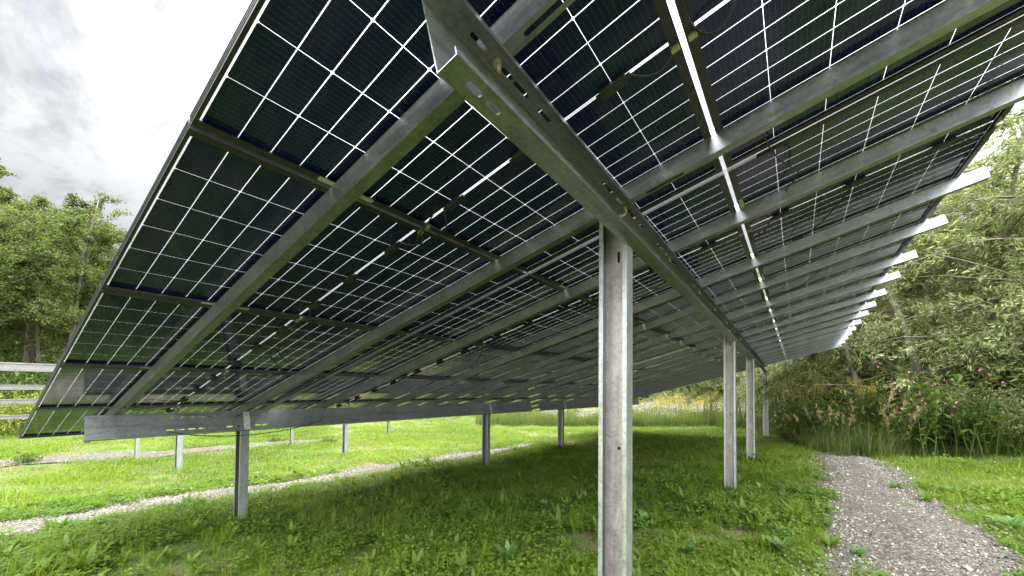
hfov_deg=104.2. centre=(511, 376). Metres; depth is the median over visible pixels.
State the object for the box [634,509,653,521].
broad leaf weed
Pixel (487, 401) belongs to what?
solar module
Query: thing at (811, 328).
rafter
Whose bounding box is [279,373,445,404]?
solar module
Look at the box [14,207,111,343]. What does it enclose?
broadleaf tree
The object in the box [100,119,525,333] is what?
solar module
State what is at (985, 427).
dry grass tuft
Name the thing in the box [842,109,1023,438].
willow tree
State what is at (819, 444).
dry grass tuft
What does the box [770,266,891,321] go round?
solar module
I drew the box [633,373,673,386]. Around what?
solar module
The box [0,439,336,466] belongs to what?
gravel path
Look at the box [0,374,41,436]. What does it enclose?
bush
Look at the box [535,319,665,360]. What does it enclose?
solar module
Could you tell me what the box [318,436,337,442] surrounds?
broad leaf weed
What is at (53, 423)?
solar module
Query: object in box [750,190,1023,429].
willow tree
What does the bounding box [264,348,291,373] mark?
hanging cable
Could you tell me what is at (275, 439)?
broad leaf weed
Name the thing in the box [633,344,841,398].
rafter
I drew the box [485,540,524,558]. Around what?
broad leaf weed
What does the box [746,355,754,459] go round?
steel post
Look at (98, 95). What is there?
sky
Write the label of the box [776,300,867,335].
solar module
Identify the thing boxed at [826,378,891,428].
goldenrod
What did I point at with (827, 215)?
hanging cable
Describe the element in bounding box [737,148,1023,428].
willow tree
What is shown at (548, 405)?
long beam
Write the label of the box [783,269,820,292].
hanging cable
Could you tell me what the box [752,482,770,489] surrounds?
broad leaf weed
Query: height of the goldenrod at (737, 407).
1.628 m
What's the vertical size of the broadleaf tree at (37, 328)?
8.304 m
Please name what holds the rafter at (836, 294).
on the long beam at (110, 427)
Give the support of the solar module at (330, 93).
on the rafter at (432, 107)
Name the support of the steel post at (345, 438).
on the ground at (580, 539)
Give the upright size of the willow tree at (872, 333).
7.246 m
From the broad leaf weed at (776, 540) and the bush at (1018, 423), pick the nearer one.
the broad leaf weed at (776, 540)
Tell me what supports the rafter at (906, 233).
on the long beam at (110, 427)
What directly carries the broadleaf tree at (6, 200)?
on the ground at (580, 539)
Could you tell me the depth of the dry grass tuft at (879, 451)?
7.84 m
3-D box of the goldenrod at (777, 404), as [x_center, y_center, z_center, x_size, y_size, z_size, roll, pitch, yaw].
[8.065,0.881,11.821,1.408,1.809,1.602,0,-2,27]
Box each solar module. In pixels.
[19,404,273,438]
[34,363,329,410]
[58,284,407,375]
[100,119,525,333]
[190,0,722,271]
[255,402,387,424]
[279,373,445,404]
[335,332,518,379]
[396,400,470,405]
[409,380,523,401]
[413,271,598,349]
[464,353,585,383]
[467,399,523,411]
[488,383,568,400]
[530,171,751,305]
[530,399,557,406]
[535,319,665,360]
[540,363,598,385]
[540,385,598,399]
[577,391,598,397]
[587,369,651,384]
[633,268,765,333]
[633,338,692,365]
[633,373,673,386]
[639,350,710,372]
[663,358,723,374]
[674,0,1023,167]
[676,307,773,346]
[701,328,777,354]
[718,340,779,358]
[727,14,1023,256]
[758,197,942,299]
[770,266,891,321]
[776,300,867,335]
[781,319,853,345]
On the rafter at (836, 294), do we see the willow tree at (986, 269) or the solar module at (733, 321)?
the solar module at (733, 321)
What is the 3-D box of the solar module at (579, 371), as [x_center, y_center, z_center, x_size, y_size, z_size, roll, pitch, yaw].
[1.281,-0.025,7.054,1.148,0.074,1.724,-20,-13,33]
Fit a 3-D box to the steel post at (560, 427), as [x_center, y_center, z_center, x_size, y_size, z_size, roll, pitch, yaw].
[1.197,1.376,9.775,0.132,1.539,0.080,0,-2,35]
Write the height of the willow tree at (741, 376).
6.689 m
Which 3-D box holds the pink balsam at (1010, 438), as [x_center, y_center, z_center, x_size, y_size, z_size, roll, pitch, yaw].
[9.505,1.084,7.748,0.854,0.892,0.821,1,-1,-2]
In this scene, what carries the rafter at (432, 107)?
on the long beam at (468, 69)
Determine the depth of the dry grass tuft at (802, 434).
9.39 m
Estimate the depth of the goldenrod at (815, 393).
10.71 m
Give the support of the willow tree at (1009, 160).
on the ground at (580, 539)
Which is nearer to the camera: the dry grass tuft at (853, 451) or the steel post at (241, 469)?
the steel post at (241, 469)
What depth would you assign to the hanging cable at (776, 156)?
1.82 m
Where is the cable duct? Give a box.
[756,15,1023,157]
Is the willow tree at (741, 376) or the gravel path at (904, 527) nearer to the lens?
the gravel path at (904, 527)
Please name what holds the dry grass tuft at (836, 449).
on the gravel path at (904, 527)
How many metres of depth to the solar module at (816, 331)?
7.81 m
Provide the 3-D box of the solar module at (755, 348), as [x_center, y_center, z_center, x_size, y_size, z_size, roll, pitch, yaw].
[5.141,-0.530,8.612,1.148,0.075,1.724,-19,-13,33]
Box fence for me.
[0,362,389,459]
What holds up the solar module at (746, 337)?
on the rafter at (866, 305)
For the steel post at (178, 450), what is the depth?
7.17 m
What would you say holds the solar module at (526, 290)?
on the rafter at (966, 180)
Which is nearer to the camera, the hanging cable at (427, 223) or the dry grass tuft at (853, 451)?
the hanging cable at (427, 223)
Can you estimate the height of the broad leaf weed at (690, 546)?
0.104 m
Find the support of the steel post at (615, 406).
on the ground at (580, 539)
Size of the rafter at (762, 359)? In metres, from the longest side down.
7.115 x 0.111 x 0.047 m
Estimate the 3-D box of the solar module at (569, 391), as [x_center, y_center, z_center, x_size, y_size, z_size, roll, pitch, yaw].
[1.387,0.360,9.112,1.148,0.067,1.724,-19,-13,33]
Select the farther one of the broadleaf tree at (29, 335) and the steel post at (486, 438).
the broadleaf tree at (29, 335)
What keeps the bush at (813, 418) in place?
on the ground at (580, 539)
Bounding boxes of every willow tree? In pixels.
[688,291,840,413]
[736,217,1019,414]
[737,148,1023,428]
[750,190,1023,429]
[764,189,1020,368]
[792,100,1023,386]
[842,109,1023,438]
[885,114,1023,406]
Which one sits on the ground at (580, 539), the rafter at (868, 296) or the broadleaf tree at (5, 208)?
the broadleaf tree at (5, 208)
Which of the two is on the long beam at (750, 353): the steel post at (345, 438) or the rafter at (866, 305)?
the rafter at (866, 305)
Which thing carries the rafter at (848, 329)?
on the long beam at (548, 405)
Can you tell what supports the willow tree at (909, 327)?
on the ground at (580, 539)
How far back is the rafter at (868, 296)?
6.13 m
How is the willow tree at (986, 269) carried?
on the ground at (580, 539)
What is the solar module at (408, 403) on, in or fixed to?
on the rafter at (884, 264)
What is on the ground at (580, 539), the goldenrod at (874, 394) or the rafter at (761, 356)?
the goldenrod at (874, 394)
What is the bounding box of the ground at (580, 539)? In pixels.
[0,412,1023,575]
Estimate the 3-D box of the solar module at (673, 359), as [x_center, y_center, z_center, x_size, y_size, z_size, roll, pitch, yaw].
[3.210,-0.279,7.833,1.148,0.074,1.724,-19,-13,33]
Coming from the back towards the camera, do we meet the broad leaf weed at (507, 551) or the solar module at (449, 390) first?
the solar module at (449, 390)
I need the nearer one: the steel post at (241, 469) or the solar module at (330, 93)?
the solar module at (330, 93)
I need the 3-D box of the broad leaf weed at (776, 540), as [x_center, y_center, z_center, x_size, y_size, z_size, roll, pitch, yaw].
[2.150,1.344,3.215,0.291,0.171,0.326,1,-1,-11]
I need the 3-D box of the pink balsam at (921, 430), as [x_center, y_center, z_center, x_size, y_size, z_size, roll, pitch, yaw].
[8.053,0.835,7.964,1.494,1.561,1.437,0,-2,35]
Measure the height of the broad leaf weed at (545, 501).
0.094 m
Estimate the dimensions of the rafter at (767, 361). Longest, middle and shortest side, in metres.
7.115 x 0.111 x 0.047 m
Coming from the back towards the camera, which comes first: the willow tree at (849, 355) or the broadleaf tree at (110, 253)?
the broadleaf tree at (110, 253)
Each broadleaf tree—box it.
[0,158,103,327]
[0,186,85,357]
[0,190,132,341]
[0,191,28,345]
[0,193,104,362]
[0,203,19,286]
[0,203,109,362]
[0,217,108,373]
[7,229,119,348]
[10,249,115,346]
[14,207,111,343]
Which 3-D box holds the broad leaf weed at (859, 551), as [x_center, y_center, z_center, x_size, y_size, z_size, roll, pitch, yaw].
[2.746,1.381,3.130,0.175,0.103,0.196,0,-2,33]
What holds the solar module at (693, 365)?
on the rafter at (848, 329)
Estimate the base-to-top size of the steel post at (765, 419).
2.403 m
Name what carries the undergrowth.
on the ground at (580, 539)
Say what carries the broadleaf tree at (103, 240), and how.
on the ground at (580, 539)
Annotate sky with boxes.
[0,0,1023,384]
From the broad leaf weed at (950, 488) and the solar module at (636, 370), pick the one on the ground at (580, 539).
the broad leaf weed at (950, 488)
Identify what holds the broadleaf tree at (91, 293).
on the ground at (580, 539)
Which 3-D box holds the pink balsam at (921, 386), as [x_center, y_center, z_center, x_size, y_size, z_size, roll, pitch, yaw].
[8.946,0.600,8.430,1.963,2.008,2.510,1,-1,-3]
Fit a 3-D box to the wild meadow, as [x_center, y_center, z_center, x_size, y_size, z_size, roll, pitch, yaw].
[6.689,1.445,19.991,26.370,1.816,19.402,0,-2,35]
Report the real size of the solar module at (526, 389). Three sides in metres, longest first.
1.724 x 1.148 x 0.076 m
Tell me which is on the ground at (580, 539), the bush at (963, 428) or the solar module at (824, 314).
the bush at (963, 428)
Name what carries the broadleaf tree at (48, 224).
on the ground at (580, 539)
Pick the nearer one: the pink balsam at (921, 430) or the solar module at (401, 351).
the solar module at (401, 351)
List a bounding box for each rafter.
[83,0,574,442]
[201,0,1007,434]
[275,78,1023,429]
[343,166,990,424]
[386,214,947,421]
[428,250,917,418]
[457,271,900,416]
[504,301,876,413]
[517,289,886,401]
[522,310,868,412]
[552,319,861,407]
[557,326,855,407]
[567,331,851,409]
[579,336,847,408]
[633,340,844,396]
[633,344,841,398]
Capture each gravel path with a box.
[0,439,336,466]
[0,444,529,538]
[809,451,1023,575]
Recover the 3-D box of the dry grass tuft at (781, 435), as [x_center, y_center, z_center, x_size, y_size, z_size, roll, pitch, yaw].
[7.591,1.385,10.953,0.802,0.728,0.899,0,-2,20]
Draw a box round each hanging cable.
[134,391,198,408]
[168,420,321,436]
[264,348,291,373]
[416,205,435,243]
[633,267,677,302]
[762,133,798,190]
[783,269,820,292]
[792,186,852,240]
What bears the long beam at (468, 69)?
on the steel post at (615, 406)
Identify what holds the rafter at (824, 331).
on the long beam at (750, 353)
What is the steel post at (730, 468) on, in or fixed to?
on the ground at (580, 539)
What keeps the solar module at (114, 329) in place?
on the rafter at (432, 107)
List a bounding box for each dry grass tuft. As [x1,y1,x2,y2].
[769,413,791,439]
[782,410,829,446]
[792,406,852,451]
[815,403,859,456]
[827,403,898,456]
[849,387,931,460]
[873,402,925,455]
[935,391,1012,450]
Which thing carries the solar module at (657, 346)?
on the rafter at (836, 294)
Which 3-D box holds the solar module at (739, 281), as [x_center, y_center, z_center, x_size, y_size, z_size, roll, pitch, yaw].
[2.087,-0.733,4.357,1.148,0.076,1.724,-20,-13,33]
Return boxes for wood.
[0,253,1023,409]
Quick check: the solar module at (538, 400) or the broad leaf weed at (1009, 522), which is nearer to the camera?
the broad leaf weed at (1009, 522)
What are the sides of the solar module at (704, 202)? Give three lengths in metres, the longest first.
1.724 x 1.148 x 0.074 m
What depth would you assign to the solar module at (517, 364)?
5.52 m
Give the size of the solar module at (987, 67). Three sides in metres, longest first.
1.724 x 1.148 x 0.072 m
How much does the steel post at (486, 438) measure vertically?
1.562 m
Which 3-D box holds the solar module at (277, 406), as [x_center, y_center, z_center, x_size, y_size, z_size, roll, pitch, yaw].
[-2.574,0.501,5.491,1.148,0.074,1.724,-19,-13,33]
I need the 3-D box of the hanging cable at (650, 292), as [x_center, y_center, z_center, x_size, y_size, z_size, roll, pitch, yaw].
[1.105,-0.723,3.282,0.022,0.193,0.773,1,-2,-20]
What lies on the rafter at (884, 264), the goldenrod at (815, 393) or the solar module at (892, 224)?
the solar module at (892, 224)
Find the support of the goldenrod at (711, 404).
on the ground at (580, 539)
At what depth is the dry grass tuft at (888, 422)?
7.85 m
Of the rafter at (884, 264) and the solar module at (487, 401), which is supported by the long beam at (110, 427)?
the rafter at (884, 264)
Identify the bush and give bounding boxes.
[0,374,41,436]
[782,392,872,443]
[899,385,1018,450]
[952,384,1023,449]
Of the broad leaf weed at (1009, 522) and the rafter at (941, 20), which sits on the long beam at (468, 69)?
the rafter at (941, 20)
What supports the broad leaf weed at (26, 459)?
on the ground at (580, 539)
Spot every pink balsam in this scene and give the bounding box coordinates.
[865,362,1023,456]
[870,380,953,458]
[893,369,1009,459]
[976,411,1023,457]
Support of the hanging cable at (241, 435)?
hanging from the long beam at (110, 427)
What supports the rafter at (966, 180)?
on the long beam at (110, 427)
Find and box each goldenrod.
[694,390,719,423]
[714,389,745,429]
[758,378,803,434]
[784,381,840,429]
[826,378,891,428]
[859,383,905,430]
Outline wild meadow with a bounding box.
[475,394,1023,458]
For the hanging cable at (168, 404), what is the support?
hanging from the solar module at (73, 387)
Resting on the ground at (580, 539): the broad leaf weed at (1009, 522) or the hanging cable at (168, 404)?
the broad leaf weed at (1009, 522)
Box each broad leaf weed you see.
[4,451,47,465]
[268,436,280,441]
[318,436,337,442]
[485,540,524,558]
[539,499,549,507]
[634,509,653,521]
[674,541,697,555]
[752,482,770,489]
[760,534,810,555]
[847,544,874,554]
[936,484,959,492]
[981,514,1023,531]
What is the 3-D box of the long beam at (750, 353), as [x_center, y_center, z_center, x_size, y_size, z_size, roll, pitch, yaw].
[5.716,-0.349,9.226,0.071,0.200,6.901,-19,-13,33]
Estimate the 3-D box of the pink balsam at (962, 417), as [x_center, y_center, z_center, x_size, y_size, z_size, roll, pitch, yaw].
[8.880,0.736,8.053,1.683,1.721,2.152,0,-2,35]
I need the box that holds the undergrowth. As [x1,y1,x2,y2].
[0,327,1023,429]
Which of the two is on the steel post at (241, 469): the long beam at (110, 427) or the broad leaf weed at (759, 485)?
the long beam at (110, 427)
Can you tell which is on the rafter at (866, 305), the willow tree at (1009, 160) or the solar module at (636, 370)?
the solar module at (636, 370)
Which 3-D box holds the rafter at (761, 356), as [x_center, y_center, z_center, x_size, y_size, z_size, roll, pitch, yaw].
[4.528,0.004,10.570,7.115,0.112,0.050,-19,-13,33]
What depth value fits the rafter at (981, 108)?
2.20 m
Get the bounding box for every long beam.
[83,402,531,441]
[422,0,747,351]
[536,399,639,410]
[740,340,766,372]
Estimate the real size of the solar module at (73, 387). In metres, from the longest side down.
1.724 x 1.148 x 0.067 m
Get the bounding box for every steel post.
[174,429,182,472]
[233,415,248,521]
[342,424,348,454]
[482,405,489,465]
[558,402,563,447]
[598,221,632,575]
[724,335,736,488]
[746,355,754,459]
[763,371,768,435]
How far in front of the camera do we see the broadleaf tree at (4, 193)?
15.23 m
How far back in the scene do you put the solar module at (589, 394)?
10.45 m
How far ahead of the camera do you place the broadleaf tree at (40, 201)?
17.25 m
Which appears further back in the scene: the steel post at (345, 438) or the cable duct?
the steel post at (345, 438)

